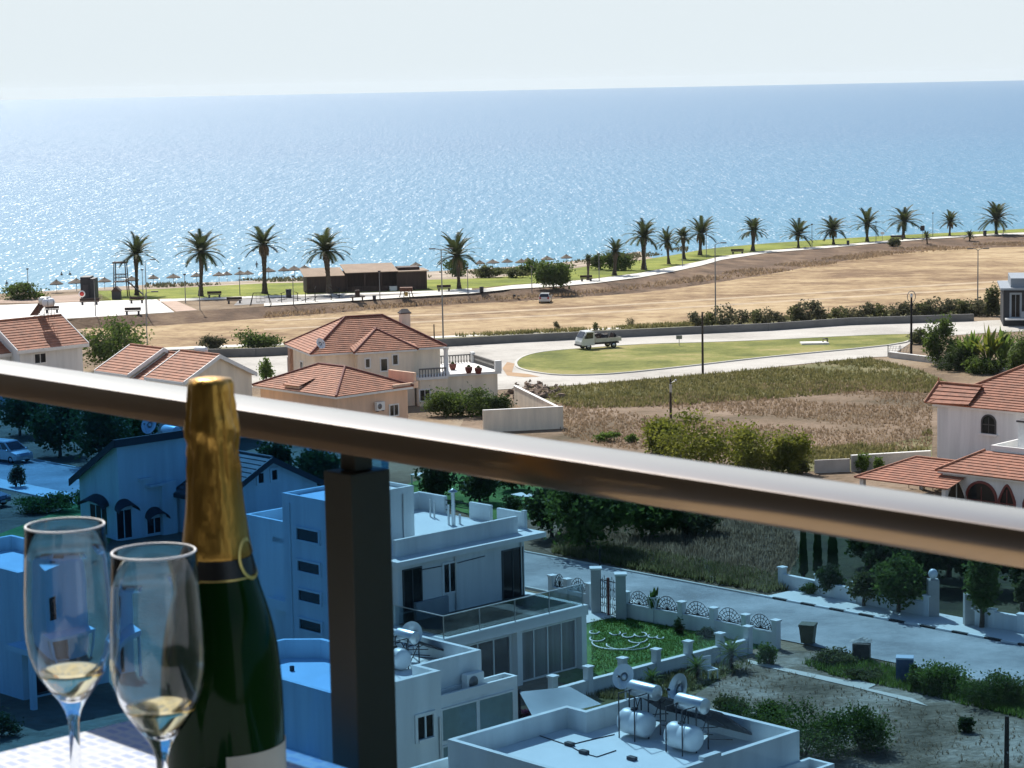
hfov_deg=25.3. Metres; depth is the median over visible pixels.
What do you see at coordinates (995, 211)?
date palm
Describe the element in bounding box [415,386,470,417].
shrub
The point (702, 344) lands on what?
utility pole
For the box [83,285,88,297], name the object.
door
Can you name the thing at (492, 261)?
beach umbrella
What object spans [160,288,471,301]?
path
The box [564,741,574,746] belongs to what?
roof box
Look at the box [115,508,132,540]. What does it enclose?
window
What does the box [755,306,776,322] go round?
shrub
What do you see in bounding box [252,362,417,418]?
hip roofed house
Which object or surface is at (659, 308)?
field track
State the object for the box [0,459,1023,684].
street
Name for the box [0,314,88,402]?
tiled house
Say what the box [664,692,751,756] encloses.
solar water heater
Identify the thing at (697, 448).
shrub
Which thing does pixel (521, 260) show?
beach umbrella
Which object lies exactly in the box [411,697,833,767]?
flat roofed house
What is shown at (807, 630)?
wheelie bin
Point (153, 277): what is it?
beach umbrella
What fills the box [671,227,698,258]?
date palm
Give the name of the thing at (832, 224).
date palm
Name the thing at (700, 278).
dry grass
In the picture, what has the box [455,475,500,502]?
tree
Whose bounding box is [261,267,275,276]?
beach umbrella
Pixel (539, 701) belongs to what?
shade sail
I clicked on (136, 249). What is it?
date palm
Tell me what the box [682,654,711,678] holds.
young palm
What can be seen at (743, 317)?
shrub
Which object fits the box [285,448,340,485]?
tree
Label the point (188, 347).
field track
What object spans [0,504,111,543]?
garden lawn
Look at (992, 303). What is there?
shrub
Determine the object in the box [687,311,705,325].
shrub
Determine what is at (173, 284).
scrub
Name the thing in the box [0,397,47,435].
tree
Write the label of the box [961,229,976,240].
date palm
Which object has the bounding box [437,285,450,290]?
park bench
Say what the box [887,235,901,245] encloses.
shrub
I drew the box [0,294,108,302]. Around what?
sand plaza
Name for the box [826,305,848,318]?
shrub
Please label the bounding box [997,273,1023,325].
modern house
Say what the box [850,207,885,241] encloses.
date palm
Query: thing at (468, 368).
planter
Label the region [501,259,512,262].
beach umbrella
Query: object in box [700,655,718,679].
garden chair
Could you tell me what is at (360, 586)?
balustrade
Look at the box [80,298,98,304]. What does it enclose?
park bench
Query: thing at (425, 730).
window
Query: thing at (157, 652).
champagne flute
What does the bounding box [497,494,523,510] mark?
shrub
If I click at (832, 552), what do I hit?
cypress
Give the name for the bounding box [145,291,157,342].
street lamp
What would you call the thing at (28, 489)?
pavement
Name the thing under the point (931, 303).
shrub
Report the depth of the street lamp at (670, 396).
200.50 m
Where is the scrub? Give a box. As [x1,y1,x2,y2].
[144,246,688,287]
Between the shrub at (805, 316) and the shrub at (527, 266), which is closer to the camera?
the shrub at (805, 316)
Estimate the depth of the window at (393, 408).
196.42 m
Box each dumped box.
[850,637,871,660]
[896,654,913,681]
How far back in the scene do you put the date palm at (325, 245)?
350.97 m
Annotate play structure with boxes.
[399,287,413,297]
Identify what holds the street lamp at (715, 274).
on the ground at (48, 717)
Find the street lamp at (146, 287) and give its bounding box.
[145,259,155,315]
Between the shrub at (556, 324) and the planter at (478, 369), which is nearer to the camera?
the planter at (478, 369)
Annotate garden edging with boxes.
[589,630,663,650]
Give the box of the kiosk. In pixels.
[80,275,98,297]
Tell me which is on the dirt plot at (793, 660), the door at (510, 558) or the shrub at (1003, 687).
the shrub at (1003, 687)
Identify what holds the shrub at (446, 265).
on the beach
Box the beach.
[38,251,650,291]
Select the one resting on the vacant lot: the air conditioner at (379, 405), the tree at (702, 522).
the tree at (702, 522)
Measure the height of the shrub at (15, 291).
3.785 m
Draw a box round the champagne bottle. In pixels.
[168,376,286,767]
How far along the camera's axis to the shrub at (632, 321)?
296.44 m
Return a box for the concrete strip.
[748,660,924,704]
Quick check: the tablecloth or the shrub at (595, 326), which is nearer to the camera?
the tablecloth
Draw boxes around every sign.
[79,291,84,297]
[920,226,924,241]
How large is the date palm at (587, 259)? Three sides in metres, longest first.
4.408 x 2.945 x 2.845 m
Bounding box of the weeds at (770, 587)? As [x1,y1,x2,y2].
[550,534,788,592]
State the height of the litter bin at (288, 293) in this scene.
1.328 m
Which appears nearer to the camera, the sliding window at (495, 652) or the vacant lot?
the sliding window at (495, 652)
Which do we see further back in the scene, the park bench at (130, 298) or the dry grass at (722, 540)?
the park bench at (130, 298)
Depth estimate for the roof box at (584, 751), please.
74.27 m
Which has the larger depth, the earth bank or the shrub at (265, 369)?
the earth bank
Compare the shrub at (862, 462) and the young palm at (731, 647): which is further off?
the shrub at (862, 462)
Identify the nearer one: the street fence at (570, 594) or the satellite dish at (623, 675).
the satellite dish at (623, 675)
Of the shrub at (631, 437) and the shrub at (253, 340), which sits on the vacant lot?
the shrub at (631, 437)
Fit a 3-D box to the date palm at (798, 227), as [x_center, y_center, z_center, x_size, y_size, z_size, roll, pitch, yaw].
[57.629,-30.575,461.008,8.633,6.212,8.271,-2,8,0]
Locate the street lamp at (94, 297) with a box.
[92,279,95,315]
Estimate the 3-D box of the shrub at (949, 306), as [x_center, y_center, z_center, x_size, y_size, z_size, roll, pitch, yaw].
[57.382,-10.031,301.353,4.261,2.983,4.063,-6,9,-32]
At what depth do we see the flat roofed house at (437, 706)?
83.44 m
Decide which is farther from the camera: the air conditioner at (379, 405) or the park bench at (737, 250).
the park bench at (737, 250)
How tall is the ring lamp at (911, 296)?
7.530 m
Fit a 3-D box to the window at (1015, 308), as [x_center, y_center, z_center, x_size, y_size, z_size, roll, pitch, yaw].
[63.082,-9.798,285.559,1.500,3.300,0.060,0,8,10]
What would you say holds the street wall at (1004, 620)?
on the pavement at (945, 621)
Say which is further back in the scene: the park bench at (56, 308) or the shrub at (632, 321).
the park bench at (56, 308)
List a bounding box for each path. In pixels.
[158,298,195,311]
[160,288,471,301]
[264,232,1023,305]
[586,597,642,622]
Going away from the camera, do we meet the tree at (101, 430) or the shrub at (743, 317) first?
the tree at (101, 430)
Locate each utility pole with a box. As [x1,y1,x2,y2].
[599,549,600,565]
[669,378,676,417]
[701,312,703,373]
[1004,715,1008,767]
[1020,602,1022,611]
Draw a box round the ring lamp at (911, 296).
[907,291,915,353]
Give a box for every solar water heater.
[30,296,54,318]
[160,425,180,432]
[394,628,443,669]
[617,679,699,741]
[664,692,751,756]
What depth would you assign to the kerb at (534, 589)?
126.35 m
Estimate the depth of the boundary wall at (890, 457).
168.29 m
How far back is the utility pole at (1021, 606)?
115.22 m
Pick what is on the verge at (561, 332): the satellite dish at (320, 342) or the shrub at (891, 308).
the shrub at (891, 308)
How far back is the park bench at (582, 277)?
369.41 m
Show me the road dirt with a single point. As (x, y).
(508, 367)
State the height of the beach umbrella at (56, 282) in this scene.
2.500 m
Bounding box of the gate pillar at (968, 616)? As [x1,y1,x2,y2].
[963,593,974,625]
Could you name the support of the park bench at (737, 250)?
on the lawn at (279, 288)
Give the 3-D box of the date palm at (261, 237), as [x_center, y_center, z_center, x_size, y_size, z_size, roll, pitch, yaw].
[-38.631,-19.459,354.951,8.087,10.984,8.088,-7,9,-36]
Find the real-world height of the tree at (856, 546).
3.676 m
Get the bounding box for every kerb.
[30,458,758,595]
[515,334,922,375]
[525,586,615,605]
[759,594,1018,644]
[772,597,1023,645]
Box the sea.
[0,80,1023,293]
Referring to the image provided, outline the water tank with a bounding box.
[194,346,207,351]
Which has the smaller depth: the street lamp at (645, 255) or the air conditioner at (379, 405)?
the air conditioner at (379, 405)
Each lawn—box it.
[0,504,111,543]
[97,229,1023,300]
[408,472,541,518]
[556,618,759,683]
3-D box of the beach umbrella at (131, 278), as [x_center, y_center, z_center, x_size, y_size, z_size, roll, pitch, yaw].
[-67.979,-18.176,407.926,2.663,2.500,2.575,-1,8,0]
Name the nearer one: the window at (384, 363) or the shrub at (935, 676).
the shrub at (935, 676)
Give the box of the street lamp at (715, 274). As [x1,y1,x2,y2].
[715,242,726,315]
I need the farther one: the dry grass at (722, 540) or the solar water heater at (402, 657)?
the dry grass at (722, 540)
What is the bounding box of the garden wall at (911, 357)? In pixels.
[889,352,1007,373]
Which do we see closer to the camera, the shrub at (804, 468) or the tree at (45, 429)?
the shrub at (804, 468)
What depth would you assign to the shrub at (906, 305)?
300.95 m
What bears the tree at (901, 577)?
on the pavement at (945, 621)
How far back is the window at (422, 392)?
213.36 m
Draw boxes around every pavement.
[0,479,77,502]
[769,590,1023,642]
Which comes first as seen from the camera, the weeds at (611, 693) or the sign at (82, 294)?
the weeds at (611, 693)
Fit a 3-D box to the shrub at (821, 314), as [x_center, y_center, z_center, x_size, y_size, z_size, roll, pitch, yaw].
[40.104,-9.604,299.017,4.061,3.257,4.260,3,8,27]
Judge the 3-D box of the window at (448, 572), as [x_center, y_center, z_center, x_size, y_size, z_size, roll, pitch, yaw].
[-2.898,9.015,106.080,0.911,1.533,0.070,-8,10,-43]
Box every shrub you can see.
[0,280,50,299]
[0,706,26,735]
[5,490,79,514]
[7,464,26,486]
[72,487,79,506]
[196,333,228,348]
[230,326,285,348]
[256,356,275,379]
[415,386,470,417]
[442,259,471,276]
[443,382,505,417]
[471,263,506,277]
[483,392,517,408]
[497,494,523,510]
[503,267,532,277]
[515,257,545,273]
[518,709,530,718]
[553,321,560,328]
[590,252,604,269]
[591,429,621,441]
[592,322,599,330]
[599,251,639,270]
[624,433,638,442]
[625,317,634,324]
[633,414,691,453]
[637,399,753,465]
[672,616,686,633]
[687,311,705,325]
[695,626,714,637]
[700,311,718,325]
[709,302,740,324]
[711,693,750,714]
[714,414,784,471]
[718,696,797,726]
[733,309,751,323]
[745,692,870,761]
[746,309,762,323]
[750,641,778,664]
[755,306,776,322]
[758,424,816,473]
[771,311,788,321]
[784,305,799,321]
[787,457,814,473]
[788,299,819,320]
[799,581,819,593]
[806,300,830,319]
[807,646,858,665]
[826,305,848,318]
[830,694,899,756]
[840,666,887,680]
[841,306,859,317]
[854,301,876,316]
[854,451,871,471]
[870,303,888,316]
[871,456,884,468]
[886,302,907,315]
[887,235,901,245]
[895,301,923,315]
[904,661,926,688]
[905,327,927,344]
[908,657,985,695]
[913,302,934,315]
[918,311,962,364]
[919,296,949,314]
[931,298,959,314]
[933,346,978,370]
[946,668,1023,706]
[950,299,972,313]
[956,296,984,315]
[956,715,976,732]
[960,354,1008,374]
[983,282,999,315]
[995,330,1023,360]
[1002,330,1023,369]
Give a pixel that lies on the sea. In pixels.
(406, 178)
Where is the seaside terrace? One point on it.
(216, 304)
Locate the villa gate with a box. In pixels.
[589,566,626,619]
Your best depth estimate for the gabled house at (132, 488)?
146.02 m
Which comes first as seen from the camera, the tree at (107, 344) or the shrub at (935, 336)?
the shrub at (935, 336)
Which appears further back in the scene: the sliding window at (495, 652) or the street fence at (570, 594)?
the street fence at (570, 594)
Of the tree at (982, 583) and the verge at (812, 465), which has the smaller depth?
the tree at (982, 583)
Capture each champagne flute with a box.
[23,517,109,767]
[109,542,205,767]
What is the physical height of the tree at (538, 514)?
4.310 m
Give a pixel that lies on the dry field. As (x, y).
(929, 267)
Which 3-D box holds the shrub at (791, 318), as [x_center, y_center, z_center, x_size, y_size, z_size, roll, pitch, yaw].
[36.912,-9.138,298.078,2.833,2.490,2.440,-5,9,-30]
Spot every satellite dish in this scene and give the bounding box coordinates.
[141,420,155,433]
[316,338,324,348]
[402,621,421,657]
[612,664,633,698]
[666,673,686,698]
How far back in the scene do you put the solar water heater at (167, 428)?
147.94 m
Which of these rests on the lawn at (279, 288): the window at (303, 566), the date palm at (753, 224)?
the date palm at (753, 224)
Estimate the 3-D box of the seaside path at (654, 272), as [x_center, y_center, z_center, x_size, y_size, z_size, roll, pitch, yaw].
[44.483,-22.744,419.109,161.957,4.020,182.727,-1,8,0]
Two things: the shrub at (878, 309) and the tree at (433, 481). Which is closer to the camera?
the tree at (433, 481)
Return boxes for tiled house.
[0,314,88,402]
[94,343,256,437]
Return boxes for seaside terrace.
[0,229,1023,318]
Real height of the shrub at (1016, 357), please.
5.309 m
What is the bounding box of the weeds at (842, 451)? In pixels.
[770,428,933,462]
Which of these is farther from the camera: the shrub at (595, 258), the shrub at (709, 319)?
the shrub at (595, 258)
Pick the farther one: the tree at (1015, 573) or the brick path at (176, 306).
the brick path at (176, 306)
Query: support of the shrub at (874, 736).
on the dirt plot at (793, 660)
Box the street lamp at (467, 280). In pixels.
[466,267,468,294]
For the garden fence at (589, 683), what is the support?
on the ground at (48, 717)
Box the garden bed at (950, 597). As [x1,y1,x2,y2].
[790,532,1019,616]
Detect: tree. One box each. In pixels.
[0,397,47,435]
[19,402,83,459]
[56,408,138,459]
[80,314,154,368]
[116,416,158,437]
[254,441,294,464]
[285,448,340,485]
[412,467,459,495]
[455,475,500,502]
[499,480,525,489]
[511,486,568,537]
[529,258,578,288]
[530,489,643,549]
[619,503,695,538]
[675,512,723,534]
[815,563,846,593]
[842,539,872,567]
[844,569,878,605]
[860,541,904,569]
[869,548,926,611]
[896,548,955,580]
[938,565,951,576]
[944,556,970,588]
[961,559,1003,627]
[994,564,1011,589]
[1003,566,1023,586]
[1011,572,1023,611]
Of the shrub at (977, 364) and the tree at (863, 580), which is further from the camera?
the shrub at (977, 364)
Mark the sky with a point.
(50, 49)
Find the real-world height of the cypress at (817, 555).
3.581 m
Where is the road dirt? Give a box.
[503,362,538,376]
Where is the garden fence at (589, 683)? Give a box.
[546,624,753,694]
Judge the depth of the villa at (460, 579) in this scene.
106.60 m
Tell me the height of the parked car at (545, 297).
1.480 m
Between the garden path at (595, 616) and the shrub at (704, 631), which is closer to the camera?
the shrub at (704, 631)
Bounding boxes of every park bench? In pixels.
[45,306,58,312]
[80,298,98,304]
[124,307,140,314]
[129,296,143,302]
[207,291,220,297]
[227,297,241,303]
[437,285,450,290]
[580,275,592,280]
[731,249,743,253]
[891,235,903,239]
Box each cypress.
[798,531,808,576]
[812,533,822,572]
[827,536,838,571]
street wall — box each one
[777,565,930,616]
[971,606,1023,632]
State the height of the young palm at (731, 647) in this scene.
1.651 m
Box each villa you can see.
[246,482,587,685]
[284,309,501,406]
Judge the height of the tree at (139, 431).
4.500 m
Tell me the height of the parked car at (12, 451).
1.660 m
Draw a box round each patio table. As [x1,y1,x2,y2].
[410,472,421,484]
[510,492,533,505]
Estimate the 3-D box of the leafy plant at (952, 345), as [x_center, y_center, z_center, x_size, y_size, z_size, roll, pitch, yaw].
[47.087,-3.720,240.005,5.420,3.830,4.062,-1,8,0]
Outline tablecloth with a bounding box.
[0,721,344,767]
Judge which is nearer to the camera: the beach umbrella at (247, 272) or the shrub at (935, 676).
the shrub at (935, 676)
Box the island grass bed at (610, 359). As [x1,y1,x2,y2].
[517,334,917,373]
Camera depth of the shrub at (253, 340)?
272.49 m
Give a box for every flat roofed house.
[0,535,108,709]
[277,629,517,767]
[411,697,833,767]
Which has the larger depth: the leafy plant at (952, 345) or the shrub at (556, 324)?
the shrub at (556, 324)
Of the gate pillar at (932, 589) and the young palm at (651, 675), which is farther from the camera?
the gate pillar at (932, 589)
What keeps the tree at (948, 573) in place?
on the garden bed at (950, 597)
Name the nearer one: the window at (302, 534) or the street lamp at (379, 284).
the window at (302, 534)
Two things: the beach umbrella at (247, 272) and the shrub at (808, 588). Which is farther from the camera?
the beach umbrella at (247, 272)
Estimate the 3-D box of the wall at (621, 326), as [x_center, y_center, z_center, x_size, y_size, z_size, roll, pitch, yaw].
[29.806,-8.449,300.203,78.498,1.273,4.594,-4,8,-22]
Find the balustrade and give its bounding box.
[0,360,1023,767]
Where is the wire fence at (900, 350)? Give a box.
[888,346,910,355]
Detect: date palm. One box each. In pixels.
[110,231,159,294]
[174,228,225,295]
[238,224,291,293]
[299,227,353,293]
[429,228,483,288]
[579,254,595,279]
[599,237,631,274]
[621,218,662,269]
[653,226,681,263]
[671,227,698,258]
[685,215,720,254]
[737,216,771,250]
[780,218,816,247]
[815,215,849,243]
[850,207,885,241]
[884,204,923,237]
[922,230,932,243]
[935,209,961,235]
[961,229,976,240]
[974,201,1016,233]
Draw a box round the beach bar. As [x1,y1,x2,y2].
[300,263,428,292]
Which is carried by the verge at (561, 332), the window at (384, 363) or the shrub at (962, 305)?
the shrub at (962, 305)
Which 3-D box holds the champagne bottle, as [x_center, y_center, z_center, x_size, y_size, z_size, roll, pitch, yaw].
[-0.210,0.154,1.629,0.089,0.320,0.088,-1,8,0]
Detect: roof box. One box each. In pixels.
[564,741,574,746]
[579,749,588,754]
[626,755,637,760]
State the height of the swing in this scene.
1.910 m
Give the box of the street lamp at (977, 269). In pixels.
[967,248,988,299]
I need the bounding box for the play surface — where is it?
[234,294,402,304]
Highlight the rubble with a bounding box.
[504,379,564,398]
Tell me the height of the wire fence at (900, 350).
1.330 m
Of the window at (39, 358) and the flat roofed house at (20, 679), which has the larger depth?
the window at (39, 358)
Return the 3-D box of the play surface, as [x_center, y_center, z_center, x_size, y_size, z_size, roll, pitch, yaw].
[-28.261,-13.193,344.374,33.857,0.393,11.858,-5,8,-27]
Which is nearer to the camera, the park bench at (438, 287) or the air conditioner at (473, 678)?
the air conditioner at (473, 678)
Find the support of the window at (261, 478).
in the gabled house at (132, 488)
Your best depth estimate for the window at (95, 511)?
146.12 m
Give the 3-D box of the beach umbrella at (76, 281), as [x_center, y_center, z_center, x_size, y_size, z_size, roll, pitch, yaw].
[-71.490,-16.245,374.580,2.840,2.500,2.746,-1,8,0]
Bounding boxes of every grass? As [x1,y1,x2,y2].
[263,241,1023,317]
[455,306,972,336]
[551,518,798,586]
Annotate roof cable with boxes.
[540,734,615,756]
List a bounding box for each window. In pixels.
[33,352,46,364]
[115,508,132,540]
[146,516,160,534]
[256,470,265,485]
[269,467,278,482]
[295,525,320,545]
[296,558,321,577]
[297,587,322,606]
[297,616,323,635]
[364,358,370,368]
[379,357,388,371]
[389,403,398,416]
[391,353,398,365]
[414,710,436,743]
[419,388,430,401]
[441,699,478,742]
[442,560,457,595]
[442,744,447,757]
[465,634,510,677]
[478,689,514,729]
[522,618,576,681]
[948,481,966,499]
[965,481,997,504]
[981,414,995,433]
[998,484,1015,506]
[1009,293,1021,317]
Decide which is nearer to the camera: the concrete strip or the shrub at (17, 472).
the concrete strip
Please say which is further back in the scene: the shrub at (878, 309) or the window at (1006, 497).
the shrub at (878, 309)
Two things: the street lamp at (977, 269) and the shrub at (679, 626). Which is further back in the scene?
the street lamp at (977, 269)
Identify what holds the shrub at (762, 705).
on the dirt plot at (793, 660)
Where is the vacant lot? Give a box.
[460,359,946,576]
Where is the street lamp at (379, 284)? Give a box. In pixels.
[378,271,380,299]
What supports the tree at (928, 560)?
on the garden bed at (950, 597)
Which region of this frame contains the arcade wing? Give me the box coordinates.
[935,419,1023,507]
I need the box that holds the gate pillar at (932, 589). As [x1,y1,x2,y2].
[926,569,938,616]
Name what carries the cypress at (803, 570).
on the garden bed at (950, 597)
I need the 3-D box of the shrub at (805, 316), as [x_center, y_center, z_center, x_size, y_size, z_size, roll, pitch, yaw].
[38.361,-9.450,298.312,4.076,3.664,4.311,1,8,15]
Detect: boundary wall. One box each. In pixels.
[482,406,562,431]
[513,385,556,407]
[814,458,849,472]
[850,450,930,471]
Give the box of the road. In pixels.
[229,320,1023,389]
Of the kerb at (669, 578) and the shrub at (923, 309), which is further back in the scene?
the shrub at (923, 309)
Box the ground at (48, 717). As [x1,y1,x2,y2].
[0,247,1023,751]
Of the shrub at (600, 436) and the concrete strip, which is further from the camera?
the shrub at (600, 436)
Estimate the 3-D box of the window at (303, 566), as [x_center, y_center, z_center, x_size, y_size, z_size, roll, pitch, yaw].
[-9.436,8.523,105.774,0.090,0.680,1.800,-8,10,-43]
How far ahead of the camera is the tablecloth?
1.82 m
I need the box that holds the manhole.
[800,338,828,344]
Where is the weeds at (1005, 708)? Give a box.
[802,654,1023,717]
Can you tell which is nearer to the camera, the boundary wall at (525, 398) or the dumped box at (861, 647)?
the dumped box at (861, 647)
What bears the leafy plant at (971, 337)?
on the ground at (48, 717)
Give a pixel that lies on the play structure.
(405, 290)
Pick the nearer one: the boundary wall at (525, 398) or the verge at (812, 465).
the verge at (812, 465)
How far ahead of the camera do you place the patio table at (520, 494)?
155.09 m
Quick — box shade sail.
[518,687,600,718]
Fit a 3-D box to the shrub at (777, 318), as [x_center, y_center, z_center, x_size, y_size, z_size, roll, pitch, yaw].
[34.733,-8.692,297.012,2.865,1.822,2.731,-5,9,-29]
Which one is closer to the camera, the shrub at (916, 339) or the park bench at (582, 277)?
the shrub at (916, 339)
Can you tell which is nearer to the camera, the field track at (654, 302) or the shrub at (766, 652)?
the shrub at (766, 652)
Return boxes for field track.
[112,326,649,350]
[264,280,1007,320]
[264,287,998,329]
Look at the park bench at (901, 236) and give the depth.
483.74 m
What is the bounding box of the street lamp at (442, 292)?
[429,248,452,338]
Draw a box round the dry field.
[81,247,1023,347]
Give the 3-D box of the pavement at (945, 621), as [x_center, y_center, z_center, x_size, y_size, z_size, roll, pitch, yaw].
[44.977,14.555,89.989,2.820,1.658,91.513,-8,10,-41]
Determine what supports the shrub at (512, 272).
on the lawn at (279, 288)
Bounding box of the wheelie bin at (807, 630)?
[798,621,817,643]
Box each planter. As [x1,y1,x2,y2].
[449,362,455,369]
[465,365,471,372]
[475,365,481,373]
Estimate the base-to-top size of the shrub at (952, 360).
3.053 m
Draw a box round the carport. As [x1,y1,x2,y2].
[854,455,965,496]
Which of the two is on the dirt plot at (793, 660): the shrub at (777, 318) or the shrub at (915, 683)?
the shrub at (915, 683)
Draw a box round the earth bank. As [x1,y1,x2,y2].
[67,235,1023,328]
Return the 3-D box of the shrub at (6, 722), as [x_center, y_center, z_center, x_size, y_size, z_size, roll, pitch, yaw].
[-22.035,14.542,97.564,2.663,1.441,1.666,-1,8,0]
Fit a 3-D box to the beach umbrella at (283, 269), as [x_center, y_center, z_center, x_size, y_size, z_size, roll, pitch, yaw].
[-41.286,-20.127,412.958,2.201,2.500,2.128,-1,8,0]
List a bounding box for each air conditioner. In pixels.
[375,401,384,411]
[462,670,483,688]
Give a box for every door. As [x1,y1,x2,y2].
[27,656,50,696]
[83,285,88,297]
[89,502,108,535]
[402,566,422,622]
[501,546,523,599]
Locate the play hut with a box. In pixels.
[111,286,121,299]
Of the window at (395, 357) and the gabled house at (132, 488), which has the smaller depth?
the gabled house at (132, 488)
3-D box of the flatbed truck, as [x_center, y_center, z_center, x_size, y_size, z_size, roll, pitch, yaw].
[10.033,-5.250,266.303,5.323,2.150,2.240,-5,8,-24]
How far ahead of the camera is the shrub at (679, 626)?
114.61 m
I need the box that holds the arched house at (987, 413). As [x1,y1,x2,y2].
[924,364,1023,459]
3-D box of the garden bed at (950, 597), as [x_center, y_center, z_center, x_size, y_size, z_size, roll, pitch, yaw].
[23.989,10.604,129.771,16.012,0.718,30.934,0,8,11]
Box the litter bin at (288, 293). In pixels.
[285,289,291,297]
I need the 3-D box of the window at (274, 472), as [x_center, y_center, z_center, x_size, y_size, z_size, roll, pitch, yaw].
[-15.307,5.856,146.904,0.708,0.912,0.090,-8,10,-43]
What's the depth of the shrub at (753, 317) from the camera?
296.97 m
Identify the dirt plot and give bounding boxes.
[583,663,742,709]
[696,650,1023,767]
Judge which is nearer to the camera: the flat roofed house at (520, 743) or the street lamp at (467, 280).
the flat roofed house at (520, 743)
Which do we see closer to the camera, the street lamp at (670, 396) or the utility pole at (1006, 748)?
the utility pole at (1006, 748)
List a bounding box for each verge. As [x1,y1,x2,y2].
[105,305,999,358]
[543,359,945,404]
[780,436,931,470]
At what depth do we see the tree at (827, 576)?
122.51 m
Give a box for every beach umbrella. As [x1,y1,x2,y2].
[50,279,62,290]
[68,278,79,290]
[98,277,111,287]
[125,275,138,281]
[148,275,158,281]
[166,274,180,281]
[212,271,224,275]
[242,270,253,274]
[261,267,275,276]
[278,266,289,271]
[289,266,299,276]
[486,259,499,264]
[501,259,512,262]
[515,258,526,264]
[540,256,553,259]
[561,254,572,263]
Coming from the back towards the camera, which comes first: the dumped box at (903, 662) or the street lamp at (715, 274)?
the street lamp at (715, 274)
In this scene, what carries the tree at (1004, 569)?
on the garden bed at (950, 597)
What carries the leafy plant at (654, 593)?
on the garden lawn at (571, 676)
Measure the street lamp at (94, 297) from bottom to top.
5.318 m
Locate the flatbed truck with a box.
[574,330,620,349]
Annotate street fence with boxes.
[547,574,590,607]
[626,590,781,648]
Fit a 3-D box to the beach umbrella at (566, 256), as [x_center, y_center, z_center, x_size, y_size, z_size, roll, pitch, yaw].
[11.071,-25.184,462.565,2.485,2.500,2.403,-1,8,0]
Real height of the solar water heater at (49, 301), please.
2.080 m
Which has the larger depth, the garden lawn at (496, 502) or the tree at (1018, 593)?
the garden lawn at (496, 502)
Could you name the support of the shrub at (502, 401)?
on the vacant lot
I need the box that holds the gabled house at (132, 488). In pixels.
[68,430,323,540]
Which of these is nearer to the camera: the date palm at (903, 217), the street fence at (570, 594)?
the street fence at (570, 594)
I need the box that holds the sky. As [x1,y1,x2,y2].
[0,0,1023,99]
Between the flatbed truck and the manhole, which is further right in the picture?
the manhole
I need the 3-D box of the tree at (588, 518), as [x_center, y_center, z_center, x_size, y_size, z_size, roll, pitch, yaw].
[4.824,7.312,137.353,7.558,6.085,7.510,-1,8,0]
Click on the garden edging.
(608, 648)
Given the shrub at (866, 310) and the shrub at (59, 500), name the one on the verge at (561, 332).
the shrub at (866, 310)
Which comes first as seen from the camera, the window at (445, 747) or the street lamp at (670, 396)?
the window at (445, 747)
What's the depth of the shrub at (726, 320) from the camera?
294.29 m
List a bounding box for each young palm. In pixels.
[642,667,664,684]
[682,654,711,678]
[716,636,748,668]
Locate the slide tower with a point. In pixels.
(125, 265)
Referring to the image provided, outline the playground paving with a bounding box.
[0,299,173,319]
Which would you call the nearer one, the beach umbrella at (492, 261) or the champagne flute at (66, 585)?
the champagne flute at (66, 585)
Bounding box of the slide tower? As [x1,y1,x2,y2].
[112,261,143,295]
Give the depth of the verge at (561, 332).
291.13 m
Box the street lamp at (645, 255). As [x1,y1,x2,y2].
[644,242,646,269]
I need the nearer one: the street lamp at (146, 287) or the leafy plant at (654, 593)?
the leafy plant at (654, 593)
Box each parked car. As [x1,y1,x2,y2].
[0,438,32,463]
[0,489,10,504]
[539,293,551,302]
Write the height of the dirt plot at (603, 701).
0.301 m
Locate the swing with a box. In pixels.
[250,292,271,304]
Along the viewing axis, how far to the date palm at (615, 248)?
383.16 m
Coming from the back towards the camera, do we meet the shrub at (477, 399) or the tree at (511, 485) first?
the shrub at (477, 399)
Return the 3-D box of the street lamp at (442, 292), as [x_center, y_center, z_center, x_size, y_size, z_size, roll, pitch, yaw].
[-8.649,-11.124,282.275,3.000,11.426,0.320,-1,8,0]
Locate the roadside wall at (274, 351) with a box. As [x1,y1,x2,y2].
[170,314,973,356]
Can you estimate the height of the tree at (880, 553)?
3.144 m
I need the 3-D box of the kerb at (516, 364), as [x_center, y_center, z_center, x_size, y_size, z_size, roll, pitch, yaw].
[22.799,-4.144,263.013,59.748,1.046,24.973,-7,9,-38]
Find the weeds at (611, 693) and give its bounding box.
[586,657,752,698]
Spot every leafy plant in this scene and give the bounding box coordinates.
[642,587,659,608]
[938,333,978,351]
[948,330,983,356]
[957,322,1014,359]
[980,327,1022,358]

